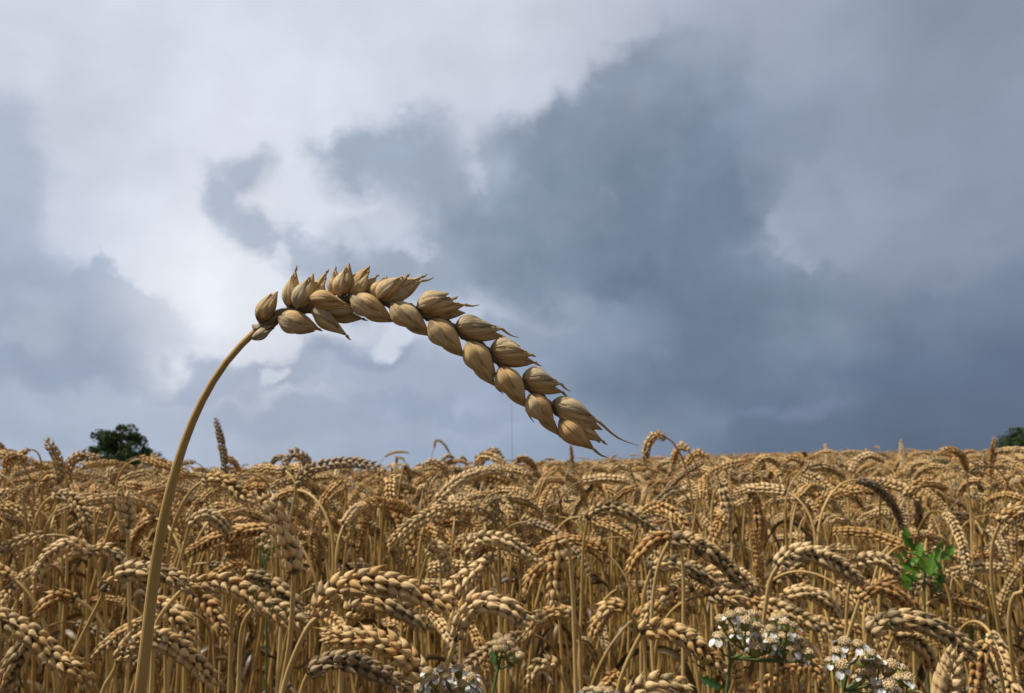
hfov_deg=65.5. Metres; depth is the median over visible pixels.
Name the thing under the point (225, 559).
wheat stalk
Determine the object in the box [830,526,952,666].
wheat stalk
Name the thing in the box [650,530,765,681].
wheat stalk
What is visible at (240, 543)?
wheat stalk
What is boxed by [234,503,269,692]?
wheat stalk
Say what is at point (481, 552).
wheat stalk
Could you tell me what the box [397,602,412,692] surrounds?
wheat stalk
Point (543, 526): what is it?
wheat stalk
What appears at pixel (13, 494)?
wheat stalk
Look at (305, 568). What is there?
wheat stalk
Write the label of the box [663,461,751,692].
wheat stalk
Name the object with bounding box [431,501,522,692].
wheat stalk
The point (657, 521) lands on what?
wheat stalk
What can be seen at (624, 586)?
wheat stalk
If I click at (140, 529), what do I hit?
wheat stalk
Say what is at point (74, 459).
wheat stalk
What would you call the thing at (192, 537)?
wheat stalk
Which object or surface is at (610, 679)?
wheat stalk
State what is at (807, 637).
wheat stalk
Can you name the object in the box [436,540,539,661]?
wheat stalk
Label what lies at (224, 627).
wheat stalk
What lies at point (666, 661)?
wheat stalk
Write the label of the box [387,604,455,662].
wheat stalk
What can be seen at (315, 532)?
wheat stalk
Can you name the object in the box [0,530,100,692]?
wheat stalk
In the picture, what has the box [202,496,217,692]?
wheat stalk
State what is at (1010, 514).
wheat stalk
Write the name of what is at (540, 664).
wheat stalk
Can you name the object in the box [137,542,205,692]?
wheat stalk
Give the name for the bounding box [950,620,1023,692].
wheat stalk
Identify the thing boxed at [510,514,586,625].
wheat stalk
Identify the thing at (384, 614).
wheat stalk
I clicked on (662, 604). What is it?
wheat stalk
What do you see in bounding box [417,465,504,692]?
wheat stalk
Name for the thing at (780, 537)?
wheat stalk
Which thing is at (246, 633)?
wheat stalk
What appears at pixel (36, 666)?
wheat stalk
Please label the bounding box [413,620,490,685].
wheat stalk
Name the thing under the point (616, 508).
wheat stalk
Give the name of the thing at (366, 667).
wheat stalk
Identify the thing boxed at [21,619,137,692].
wheat stalk
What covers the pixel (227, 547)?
wheat stalk
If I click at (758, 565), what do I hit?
wheat stalk
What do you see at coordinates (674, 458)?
wheat stalk
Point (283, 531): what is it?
wheat stalk
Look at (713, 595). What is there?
wheat stalk
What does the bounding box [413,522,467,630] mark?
wheat stalk
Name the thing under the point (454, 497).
wheat stalk
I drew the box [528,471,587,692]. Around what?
wheat stalk
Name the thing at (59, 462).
wheat stalk
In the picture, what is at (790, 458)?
wheat stalk
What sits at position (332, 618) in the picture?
wheat stalk
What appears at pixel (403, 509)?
wheat stalk
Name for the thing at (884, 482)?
wheat stalk
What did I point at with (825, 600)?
wheat stalk
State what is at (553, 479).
wheat stalk
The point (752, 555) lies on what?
wheat stalk
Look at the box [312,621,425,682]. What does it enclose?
wheat stalk
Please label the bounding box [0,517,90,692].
wheat stalk
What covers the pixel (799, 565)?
wheat stalk
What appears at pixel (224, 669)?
wheat stalk
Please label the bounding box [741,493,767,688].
wheat stalk
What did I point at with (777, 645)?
yarrow plant
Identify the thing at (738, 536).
wheat stalk
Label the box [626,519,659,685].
wheat stalk
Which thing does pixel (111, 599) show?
wheat stalk
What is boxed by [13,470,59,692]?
wheat stalk
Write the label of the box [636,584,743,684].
wheat stalk
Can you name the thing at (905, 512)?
wheat stalk
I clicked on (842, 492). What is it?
wheat stalk
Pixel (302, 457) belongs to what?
wheat stalk
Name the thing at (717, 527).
wheat stalk
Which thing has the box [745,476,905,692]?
wheat stalk
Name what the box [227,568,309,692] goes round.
wheat stalk
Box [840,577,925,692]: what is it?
wheat stalk
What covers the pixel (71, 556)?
wheat stalk
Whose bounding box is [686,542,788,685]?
wheat stalk
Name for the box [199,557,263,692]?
wheat stalk
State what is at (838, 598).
wheat stalk
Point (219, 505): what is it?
wheat stalk
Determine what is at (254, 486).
wheat stalk
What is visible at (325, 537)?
wheat stalk
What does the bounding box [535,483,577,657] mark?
wheat stalk
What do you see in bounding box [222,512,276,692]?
wheat stalk
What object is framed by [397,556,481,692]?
wheat stalk
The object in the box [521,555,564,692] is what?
wheat stalk
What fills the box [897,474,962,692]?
wheat stalk
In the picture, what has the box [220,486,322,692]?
wheat stalk
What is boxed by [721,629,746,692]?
wheat stalk
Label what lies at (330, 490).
wheat stalk
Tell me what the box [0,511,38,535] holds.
wheat stalk
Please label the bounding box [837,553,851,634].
wheat stalk
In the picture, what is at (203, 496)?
wheat stalk
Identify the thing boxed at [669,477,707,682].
wheat stalk
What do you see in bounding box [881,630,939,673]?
wheat stalk
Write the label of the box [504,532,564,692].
wheat stalk
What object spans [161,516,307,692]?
wheat stalk
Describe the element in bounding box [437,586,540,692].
wheat stalk
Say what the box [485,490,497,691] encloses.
wheat stalk
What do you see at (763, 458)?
wheat stalk
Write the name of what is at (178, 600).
wheat stalk
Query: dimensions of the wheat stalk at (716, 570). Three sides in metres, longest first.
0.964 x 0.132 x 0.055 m
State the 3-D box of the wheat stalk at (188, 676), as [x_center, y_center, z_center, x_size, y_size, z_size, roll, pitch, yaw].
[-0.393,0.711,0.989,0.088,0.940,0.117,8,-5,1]
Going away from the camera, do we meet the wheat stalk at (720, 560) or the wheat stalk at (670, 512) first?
the wheat stalk at (720, 560)
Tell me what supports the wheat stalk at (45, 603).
on the ground
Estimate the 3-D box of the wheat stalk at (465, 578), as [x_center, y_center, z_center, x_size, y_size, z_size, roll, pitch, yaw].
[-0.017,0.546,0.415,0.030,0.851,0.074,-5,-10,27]
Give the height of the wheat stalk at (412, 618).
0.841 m
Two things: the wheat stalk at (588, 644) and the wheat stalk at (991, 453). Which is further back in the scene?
the wheat stalk at (991, 453)
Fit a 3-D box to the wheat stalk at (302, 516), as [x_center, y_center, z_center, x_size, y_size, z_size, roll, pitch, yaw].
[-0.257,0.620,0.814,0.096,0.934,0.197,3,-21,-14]
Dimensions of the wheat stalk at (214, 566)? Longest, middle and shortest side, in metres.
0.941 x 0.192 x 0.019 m
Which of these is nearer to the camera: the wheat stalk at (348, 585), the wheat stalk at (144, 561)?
the wheat stalk at (348, 585)
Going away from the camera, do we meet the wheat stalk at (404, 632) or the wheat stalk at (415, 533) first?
the wheat stalk at (404, 632)
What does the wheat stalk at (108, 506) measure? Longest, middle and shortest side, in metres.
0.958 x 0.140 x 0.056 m
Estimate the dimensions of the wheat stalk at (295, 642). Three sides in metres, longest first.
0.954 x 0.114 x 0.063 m
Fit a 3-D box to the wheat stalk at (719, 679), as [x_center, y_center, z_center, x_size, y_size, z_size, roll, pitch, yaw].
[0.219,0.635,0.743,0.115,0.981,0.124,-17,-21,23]
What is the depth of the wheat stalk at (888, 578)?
0.67 m
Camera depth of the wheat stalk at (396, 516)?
0.81 m
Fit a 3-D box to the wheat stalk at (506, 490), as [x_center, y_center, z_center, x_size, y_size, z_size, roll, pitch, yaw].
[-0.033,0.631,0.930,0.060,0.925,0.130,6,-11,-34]
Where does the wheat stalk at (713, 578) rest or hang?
on the ground
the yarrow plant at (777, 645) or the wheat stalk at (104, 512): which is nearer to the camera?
the yarrow plant at (777, 645)
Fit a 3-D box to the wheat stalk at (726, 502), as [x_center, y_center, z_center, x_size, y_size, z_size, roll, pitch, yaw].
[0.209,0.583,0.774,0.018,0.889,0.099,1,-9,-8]
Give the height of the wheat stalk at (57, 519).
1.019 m
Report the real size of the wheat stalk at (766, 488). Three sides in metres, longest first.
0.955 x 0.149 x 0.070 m
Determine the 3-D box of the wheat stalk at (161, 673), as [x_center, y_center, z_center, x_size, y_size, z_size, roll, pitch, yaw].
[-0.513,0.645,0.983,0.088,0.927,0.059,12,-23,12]
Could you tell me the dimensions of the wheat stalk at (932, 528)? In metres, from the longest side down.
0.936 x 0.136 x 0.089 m
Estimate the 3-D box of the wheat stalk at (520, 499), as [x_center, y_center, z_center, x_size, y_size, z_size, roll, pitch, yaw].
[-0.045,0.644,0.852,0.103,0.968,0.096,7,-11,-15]
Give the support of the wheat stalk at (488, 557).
on the ground
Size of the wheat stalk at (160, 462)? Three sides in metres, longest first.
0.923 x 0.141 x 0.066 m
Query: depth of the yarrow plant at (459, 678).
0.36 m
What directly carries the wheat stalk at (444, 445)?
on the ground
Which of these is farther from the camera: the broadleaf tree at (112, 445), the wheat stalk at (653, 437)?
the broadleaf tree at (112, 445)
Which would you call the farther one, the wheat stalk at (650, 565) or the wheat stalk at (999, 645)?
the wheat stalk at (650, 565)
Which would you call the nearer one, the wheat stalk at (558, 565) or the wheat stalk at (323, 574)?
the wheat stalk at (558, 565)
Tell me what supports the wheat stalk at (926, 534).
on the ground
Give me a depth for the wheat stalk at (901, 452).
1.81 m
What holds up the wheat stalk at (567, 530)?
on the ground
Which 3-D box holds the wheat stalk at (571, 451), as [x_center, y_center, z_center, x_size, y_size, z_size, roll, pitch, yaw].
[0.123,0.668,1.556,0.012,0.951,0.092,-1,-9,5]
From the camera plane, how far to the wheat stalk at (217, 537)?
0.68 m
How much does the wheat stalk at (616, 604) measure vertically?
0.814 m
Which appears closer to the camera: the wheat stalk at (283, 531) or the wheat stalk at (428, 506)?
the wheat stalk at (283, 531)
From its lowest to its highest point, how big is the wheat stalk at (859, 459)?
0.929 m
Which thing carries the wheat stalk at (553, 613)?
on the ground
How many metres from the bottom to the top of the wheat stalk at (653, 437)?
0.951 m
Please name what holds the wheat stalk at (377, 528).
on the ground
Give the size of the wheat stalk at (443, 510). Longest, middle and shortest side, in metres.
0.922 x 0.104 x 0.016 m
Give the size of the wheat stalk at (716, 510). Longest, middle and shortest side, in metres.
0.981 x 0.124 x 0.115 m
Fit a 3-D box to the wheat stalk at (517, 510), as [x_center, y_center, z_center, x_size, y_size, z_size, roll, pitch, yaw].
[0.054,0.654,0.950,0.138,0.934,0.100,-3,-3,-26]
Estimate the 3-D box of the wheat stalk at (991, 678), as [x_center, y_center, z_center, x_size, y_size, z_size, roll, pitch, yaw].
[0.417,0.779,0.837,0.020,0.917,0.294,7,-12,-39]
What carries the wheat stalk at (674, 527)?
on the ground
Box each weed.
[892,526,954,692]
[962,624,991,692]
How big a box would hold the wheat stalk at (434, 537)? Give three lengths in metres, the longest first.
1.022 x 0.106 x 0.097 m
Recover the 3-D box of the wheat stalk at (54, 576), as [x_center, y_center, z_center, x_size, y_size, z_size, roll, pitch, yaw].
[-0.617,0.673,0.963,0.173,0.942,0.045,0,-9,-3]
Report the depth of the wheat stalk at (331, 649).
0.77 m
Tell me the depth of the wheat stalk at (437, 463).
1.09 m
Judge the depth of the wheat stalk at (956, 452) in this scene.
1.10 m
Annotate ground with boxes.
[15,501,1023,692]
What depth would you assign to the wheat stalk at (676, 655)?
0.57 m
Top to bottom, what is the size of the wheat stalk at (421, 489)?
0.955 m
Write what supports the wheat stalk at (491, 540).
on the ground
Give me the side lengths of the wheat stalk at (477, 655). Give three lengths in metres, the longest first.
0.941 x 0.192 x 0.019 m
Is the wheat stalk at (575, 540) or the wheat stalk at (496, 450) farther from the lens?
the wheat stalk at (496, 450)
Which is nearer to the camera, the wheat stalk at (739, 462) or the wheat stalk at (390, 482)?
the wheat stalk at (390, 482)
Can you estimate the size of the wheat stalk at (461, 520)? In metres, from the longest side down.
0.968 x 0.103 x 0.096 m
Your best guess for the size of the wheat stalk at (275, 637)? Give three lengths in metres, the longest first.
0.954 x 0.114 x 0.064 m
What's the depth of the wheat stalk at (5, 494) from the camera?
0.76 m
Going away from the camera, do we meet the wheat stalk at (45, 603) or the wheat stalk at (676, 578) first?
the wheat stalk at (45, 603)
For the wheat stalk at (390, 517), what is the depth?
0.95 m
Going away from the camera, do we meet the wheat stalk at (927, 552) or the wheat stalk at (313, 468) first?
the wheat stalk at (313, 468)
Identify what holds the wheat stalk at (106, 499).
on the ground
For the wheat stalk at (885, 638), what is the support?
on the ground
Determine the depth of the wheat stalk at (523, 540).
0.99 m
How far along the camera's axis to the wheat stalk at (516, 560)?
1.00 m
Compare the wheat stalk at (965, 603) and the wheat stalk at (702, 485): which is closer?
the wheat stalk at (965, 603)
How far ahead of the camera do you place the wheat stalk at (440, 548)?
0.70 m
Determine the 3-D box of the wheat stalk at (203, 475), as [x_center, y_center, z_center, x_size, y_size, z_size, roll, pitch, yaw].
[-0.510,0.651,1.085,0.149,0.955,0.070,7,-16,-33]
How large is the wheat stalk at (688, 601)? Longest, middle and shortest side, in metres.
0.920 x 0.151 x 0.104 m
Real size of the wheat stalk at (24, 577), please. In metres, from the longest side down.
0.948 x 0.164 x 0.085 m
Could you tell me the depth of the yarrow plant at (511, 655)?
0.42 m
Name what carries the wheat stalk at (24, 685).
on the ground
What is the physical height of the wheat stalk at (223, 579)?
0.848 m
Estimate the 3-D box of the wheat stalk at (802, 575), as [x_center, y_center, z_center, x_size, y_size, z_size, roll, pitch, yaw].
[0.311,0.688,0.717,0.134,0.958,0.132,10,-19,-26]
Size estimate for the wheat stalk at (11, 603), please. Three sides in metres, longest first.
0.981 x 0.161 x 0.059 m
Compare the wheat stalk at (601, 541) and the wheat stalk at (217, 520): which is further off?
the wheat stalk at (601, 541)
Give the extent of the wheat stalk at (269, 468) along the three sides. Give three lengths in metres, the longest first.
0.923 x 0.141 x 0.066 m
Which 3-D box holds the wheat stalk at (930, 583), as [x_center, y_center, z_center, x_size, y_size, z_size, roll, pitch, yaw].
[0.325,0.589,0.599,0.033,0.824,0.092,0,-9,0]
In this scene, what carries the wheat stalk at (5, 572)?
on the ground
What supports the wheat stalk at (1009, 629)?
on the ground
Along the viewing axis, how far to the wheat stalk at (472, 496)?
1.02 m
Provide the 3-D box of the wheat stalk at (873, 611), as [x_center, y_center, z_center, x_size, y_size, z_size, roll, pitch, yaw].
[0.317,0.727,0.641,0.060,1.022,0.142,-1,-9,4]
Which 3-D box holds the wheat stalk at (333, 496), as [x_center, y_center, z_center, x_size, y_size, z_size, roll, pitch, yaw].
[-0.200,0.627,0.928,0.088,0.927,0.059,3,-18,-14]
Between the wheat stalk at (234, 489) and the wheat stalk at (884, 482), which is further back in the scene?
the wheat stalk at (884, 482)
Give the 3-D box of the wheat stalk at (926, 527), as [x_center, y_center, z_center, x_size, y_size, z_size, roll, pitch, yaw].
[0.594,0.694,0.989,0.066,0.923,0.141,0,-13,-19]
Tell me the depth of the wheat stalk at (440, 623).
0.64 m
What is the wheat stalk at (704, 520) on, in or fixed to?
on the ground
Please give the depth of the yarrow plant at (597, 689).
0.38 m
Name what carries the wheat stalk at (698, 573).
on the ground
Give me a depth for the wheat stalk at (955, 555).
0.92 m
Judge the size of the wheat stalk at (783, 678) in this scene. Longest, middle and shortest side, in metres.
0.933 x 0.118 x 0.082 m
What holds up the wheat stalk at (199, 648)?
on the ground
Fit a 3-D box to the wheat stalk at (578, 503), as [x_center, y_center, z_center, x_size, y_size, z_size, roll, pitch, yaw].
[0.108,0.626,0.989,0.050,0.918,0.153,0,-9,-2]
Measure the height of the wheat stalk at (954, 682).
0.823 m
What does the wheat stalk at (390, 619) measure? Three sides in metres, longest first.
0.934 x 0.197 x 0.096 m
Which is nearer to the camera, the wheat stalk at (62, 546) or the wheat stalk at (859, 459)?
the wheat stalk at (62, 546)
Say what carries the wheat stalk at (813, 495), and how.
on the ground
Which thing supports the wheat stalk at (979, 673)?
on the ground
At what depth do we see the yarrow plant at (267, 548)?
0.61 m
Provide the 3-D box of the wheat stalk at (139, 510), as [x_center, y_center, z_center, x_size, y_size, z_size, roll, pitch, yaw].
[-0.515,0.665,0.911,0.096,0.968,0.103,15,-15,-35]
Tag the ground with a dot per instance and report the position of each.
(489, 658)
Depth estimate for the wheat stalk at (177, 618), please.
0.46 m
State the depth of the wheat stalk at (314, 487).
0.91 m
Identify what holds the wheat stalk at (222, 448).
on the ground
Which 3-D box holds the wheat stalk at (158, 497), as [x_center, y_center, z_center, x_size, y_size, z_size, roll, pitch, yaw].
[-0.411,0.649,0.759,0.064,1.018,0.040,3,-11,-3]
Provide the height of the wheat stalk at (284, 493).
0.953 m
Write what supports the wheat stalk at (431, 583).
on the ground
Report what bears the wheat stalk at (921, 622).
on the ground
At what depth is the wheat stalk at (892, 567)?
0.66 m
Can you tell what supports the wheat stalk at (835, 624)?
on the ground
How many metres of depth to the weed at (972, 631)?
0.65 m
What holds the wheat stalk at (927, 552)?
on the ground
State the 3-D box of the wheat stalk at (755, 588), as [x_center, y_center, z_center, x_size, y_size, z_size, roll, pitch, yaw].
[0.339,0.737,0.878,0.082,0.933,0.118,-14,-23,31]
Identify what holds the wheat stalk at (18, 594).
on the ground
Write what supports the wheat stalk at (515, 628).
on the ground
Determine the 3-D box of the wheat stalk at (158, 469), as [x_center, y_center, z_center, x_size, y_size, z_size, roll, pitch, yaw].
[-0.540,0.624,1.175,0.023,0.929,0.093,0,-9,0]
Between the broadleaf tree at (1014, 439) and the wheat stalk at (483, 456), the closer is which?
the wheat stalk at (483, 456)
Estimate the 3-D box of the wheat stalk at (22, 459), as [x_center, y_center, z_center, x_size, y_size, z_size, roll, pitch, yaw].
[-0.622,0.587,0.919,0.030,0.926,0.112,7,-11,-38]
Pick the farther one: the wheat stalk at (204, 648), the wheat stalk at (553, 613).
the wheat stalk at (204, 648)
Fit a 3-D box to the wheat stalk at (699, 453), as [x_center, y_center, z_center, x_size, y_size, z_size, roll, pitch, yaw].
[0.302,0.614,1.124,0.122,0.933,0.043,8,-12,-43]
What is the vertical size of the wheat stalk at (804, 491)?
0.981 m
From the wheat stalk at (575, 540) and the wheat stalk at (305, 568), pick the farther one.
the wheat stalk at (305, 568)
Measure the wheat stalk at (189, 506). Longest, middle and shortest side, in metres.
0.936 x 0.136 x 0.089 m
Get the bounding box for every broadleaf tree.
[84,423,155,471]
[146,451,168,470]
[996,427,1023,447]
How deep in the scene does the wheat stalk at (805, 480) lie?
1.14 m
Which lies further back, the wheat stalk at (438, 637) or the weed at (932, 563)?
the wheat stalk at (438, 637)
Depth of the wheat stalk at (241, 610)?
0.79 m
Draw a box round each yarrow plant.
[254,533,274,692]
[414,663,482,692]
[488,632,525,692]
[579,685,619,692]
[700,607,814,692]
[824,636,921,692]
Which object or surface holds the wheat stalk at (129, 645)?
on the ground
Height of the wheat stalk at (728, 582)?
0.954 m
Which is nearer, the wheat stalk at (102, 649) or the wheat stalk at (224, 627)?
the wheat stalk at (102, 649)
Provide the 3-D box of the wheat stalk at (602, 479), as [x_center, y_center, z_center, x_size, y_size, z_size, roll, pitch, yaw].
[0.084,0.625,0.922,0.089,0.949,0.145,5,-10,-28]
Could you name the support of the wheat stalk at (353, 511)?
on the ground
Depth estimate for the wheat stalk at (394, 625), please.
0.83 m
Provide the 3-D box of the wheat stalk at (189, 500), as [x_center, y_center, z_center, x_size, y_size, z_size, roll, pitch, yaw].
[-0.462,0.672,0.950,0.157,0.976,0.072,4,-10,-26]
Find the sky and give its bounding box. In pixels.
[0,0,1023,472]
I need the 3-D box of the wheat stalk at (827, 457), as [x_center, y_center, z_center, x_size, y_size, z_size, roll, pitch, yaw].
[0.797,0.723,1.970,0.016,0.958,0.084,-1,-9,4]
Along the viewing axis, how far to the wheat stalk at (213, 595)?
0.89 m
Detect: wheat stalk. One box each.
[0,450,30,589]
[0,473,27,692]
[0,488,36,692]
[0,507,56,692]
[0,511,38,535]
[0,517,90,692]
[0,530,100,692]
[0,563,52,677]
[0,564,66,692]
[0,588,11,692]
[0,607,99,692]
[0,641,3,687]
[0,641,57,692]
[1,546,19,678]
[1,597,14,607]
[3,484,44,692]
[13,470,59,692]
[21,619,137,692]
[22,488,93,692]
[27,506,109,692]
[30,536,109,692]
[31,587,116,692]
[35,490,112,692]
[43,437,66,682]
[43,484,60,688]
[46,505,124,692]
[47,526,73,692]
[50,547,140,616]
[53,492,186,692]
[57,559,195,692]
[58,482,100,692]
[60,447,102,645]
[66,504,135,692]
[71,481,154,692]
[78,455,189,692]
[78,595,161,692]
[80,466,118,692]
[85,542,131,692]
[89,610,211,692]
[99,505,146,688]
[100,625,228,692]
[109,492,163,692]
[110,549,150,685]
[114,485,136,692]
[120,494,214,692]
[128,515,261,692]
[130,471,213,687]
[130,514,185,692]
[134,263,637,692]
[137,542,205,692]
[147,595,202,692]
[149,572,287,692]
[151,452,161,517]
[151,495,238,685]
[156,590,219,606]
[158,560,259,624]
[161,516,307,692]
[163,472,256,692]
[163,505,266,692]
[167,506,233,692]
[167,584,182,692]
[169,531,235,691]
[171,489,190,637]
[178,521,331,692]
[179,486,277,692]
[182,591,231,692]
[183,472,295,692]
[186,520,246,692]
[187,548,241,686]
[189,501,257,692]
[189,539,275,692]
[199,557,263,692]
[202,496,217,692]
[209,511,326,666]
[210,548,235,671]
[213,418,229,692]
[213,551,241,692]
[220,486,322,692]
[221,517,364,692]
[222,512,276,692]
[226,482,291,692]
[227,463,298,646]
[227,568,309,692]
[232,589,272,692]
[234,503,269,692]
[235,487,278,692]
[236,532,261,692]
[236,591,308,692]
[241,501,323,686]
[241,530,336,692]
[254,484,303,692]
[257,487,392,691]
[266,554,327,692]
[268,579,354,692]
[269,475,330,672]
[275,456,382,692]
[277,462,321,689]
[278,602,369,692]
[280,447,313,692]
[280,564,460,692]
[285,478,347,692]
[285,518,352,692]
[299,648,415,692]
[305,490,357,692]
[308,524,355,692]
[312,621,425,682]
[318,482,380,530]
[318,619,336,692]
[333,521,404,675]
[333,617,447,677]
[335,502,376,692]
[335,587,391,692]
[338,590,433,692]
[345,619,429,666]
[360,495,444,663]
[368,485,484,672]
[372,508,399,692]
[375,471,402,692]
[385,500,501,660]
[387,499,447,680]
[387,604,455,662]
[390,507,449,675]
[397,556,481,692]
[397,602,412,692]
[401,605,466,688]
[408,515,482,658]
[411,532,447,622]
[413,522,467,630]
[413,538,453,690]
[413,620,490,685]
[415,484,426,578]
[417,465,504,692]
[417,578,507,692]
[420,458,453,661]
[422,537,436,666]
[424,499,456,644]
[426,490,498,690]
[430,439,449,471]
[430,532,484,605]
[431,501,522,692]
[432,558,502,692]
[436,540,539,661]
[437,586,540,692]
[440,485,533,661]
[441,487,460,663]
[450,492,545,661]
[450,551,534,692]
[454,496,514,671]
[458,550,522,643]
[459,529,544,662]
[464,631,561,692]
[468,588,517,657]
[470,546,510,692]
[473,450,503,692]
[476,447,504,673]
[477,518,593,692]
[478,505,573,687]
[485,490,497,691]
[487,476,570,652]
[492,484,533,692]
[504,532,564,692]
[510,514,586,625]
[513,512,551,687]
[513,513,633,692]
[517,604,582,692]
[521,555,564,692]
[521,648,567,692]
[524,493,536,692]
[526,503,586,692]
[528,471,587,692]
[530,532,649,675]
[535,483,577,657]
[544,538,577,692]
[550,536,674,678]
[553,472,633,692]
[558,579,660,692]
[565,636,601,684]
[569,445,574,534]
[569,483,613,685]
[577,499,661,692]
[586,596,647,692]
[590,599,700,685]
[598,668,625,692]
[604,505,734,692]
[615,595,828,692]
[616,518,666,667]
[616,615,733,692]
[620,530,684,684]
[625,500,690,683]
[625,667,698,692]
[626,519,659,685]
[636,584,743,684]
[638,582,710,692]
[639,550,736,675]
[640,430,695,682]
[646,548,693,692]
[647,486,724,683]
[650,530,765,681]
[654,585,844,666]
[657,513,721,682]
[661,522,697,673]
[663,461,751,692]
[663,564,747,676]
[669,441,706,687]
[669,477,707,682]
[669,522,797,692]
[681,448,738,692]
[685,542,722,659]
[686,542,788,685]
[687,548,758,690]
[690,564,753,692]
[699,511,758,692]
[700,458,813,692]
[704,578,744,692]
[707,506,732,692]
[710,483,733,692]
[719,524,742,685]
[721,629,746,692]
[726,577,805,673]
[729,570,898,692]
[731,482,816,692]
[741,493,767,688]
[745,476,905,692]
[745,615,872,690]
[746,496,801,692]
[747,493,816,692]
[747,661,860,692]
[749,453,782,692]
[750,524,766,692]
[757,475,840,680]
[759,541,856,692]
[759,542,872,692]
[764,629,817,692]
[767,532,837,629]
[770,581,843,692]
[771,565,839,692]
[780,454,813,692]
[784,461,845,692]
[788,482,826,692]
[788,543,861,690]
[797,485,888,692]
[820,529,946,692]
[823,444,834,683]
[824,514,890,645]
[824,554,878,692]
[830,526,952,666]
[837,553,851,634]
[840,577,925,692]
[844,550,905,685]
[848,451,884,669]
[855,588,891,678]
[860,496,923,689]
[862,573,927,691]
[863,606,979,692]
[869,477,995,680]
[871,491,909,641]
[877,545,959,679]
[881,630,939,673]
[893,526,941,690]
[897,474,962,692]
[899,440,905,489]
[899,524,988,692]
[904,642,1001,692]
[908,547,928,662]
[909,573,948,687]
[916,544,972,692]
[916,593,990,673]
[930,642,966,692]
[934,445,976,640]
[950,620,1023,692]
[967,640,1005,692]
[987,436,999,678]
[989,500,1023,662]
[1007,585,1023,692]
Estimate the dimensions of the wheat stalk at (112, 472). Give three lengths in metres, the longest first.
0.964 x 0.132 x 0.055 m
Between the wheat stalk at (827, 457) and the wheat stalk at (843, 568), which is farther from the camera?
the wheat stalk at (827, 457)
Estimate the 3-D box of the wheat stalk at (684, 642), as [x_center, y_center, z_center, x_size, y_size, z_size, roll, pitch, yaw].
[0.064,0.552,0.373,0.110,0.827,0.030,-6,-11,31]
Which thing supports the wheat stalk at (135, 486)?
on the ground
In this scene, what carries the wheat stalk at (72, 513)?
on the ground
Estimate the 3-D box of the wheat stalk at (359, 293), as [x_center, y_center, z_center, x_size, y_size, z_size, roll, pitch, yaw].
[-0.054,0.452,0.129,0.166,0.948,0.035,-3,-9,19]
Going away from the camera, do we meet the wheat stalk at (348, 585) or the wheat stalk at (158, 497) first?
the wheat stalk at (348, 585)
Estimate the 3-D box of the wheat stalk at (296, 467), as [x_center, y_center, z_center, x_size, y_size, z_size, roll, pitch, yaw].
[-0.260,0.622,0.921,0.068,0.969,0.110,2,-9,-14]
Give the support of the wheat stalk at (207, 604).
on the ground
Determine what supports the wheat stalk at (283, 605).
on the ground
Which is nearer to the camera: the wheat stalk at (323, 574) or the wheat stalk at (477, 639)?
the wheat stalk at (477, 639)
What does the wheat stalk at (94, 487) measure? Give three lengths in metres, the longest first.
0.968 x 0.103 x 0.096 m
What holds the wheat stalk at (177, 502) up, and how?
on the ground
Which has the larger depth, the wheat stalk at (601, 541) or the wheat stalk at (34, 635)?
the wheat stalk at (601, 541)
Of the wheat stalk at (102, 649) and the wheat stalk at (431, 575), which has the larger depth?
the wheat stalk at (431, 575)
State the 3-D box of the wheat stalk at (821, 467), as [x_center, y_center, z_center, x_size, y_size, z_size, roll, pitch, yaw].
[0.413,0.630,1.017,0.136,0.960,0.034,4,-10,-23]
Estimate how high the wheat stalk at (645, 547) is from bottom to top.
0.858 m
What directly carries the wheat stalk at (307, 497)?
on the ground
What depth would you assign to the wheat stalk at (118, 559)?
0.66 m
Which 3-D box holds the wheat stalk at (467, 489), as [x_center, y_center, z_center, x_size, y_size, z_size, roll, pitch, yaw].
[-0.072,0.623,0.895,0.164,0.948,0.085,-10,-24,14]
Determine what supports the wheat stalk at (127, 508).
on the ground
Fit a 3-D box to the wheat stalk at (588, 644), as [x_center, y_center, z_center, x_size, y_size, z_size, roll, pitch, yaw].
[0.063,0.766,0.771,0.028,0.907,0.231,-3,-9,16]
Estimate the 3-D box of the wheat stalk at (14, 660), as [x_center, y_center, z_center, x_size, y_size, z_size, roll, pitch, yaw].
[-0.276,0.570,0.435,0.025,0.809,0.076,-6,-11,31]
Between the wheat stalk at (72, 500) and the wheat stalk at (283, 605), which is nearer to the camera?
the wheat stalk at (283, 605)
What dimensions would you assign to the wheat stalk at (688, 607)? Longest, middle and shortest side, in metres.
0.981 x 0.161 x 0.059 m
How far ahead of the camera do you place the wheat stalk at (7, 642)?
0.68 m
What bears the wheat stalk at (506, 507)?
on the ground
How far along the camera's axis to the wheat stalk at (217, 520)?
0.58 m
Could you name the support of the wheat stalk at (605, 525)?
on the ground
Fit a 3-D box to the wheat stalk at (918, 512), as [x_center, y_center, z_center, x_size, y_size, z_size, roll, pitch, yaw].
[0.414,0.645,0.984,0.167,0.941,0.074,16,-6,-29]
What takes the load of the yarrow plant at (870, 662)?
on the ground
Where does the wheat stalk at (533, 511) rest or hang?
on the ground
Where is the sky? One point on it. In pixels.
(730, 226)
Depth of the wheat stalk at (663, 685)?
0.36 m
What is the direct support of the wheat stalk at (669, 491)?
on the ground
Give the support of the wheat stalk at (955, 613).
on the ground
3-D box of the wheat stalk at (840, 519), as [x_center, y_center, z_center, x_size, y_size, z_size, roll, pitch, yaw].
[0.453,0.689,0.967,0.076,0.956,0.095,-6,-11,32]
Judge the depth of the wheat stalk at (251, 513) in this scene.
0.77 m

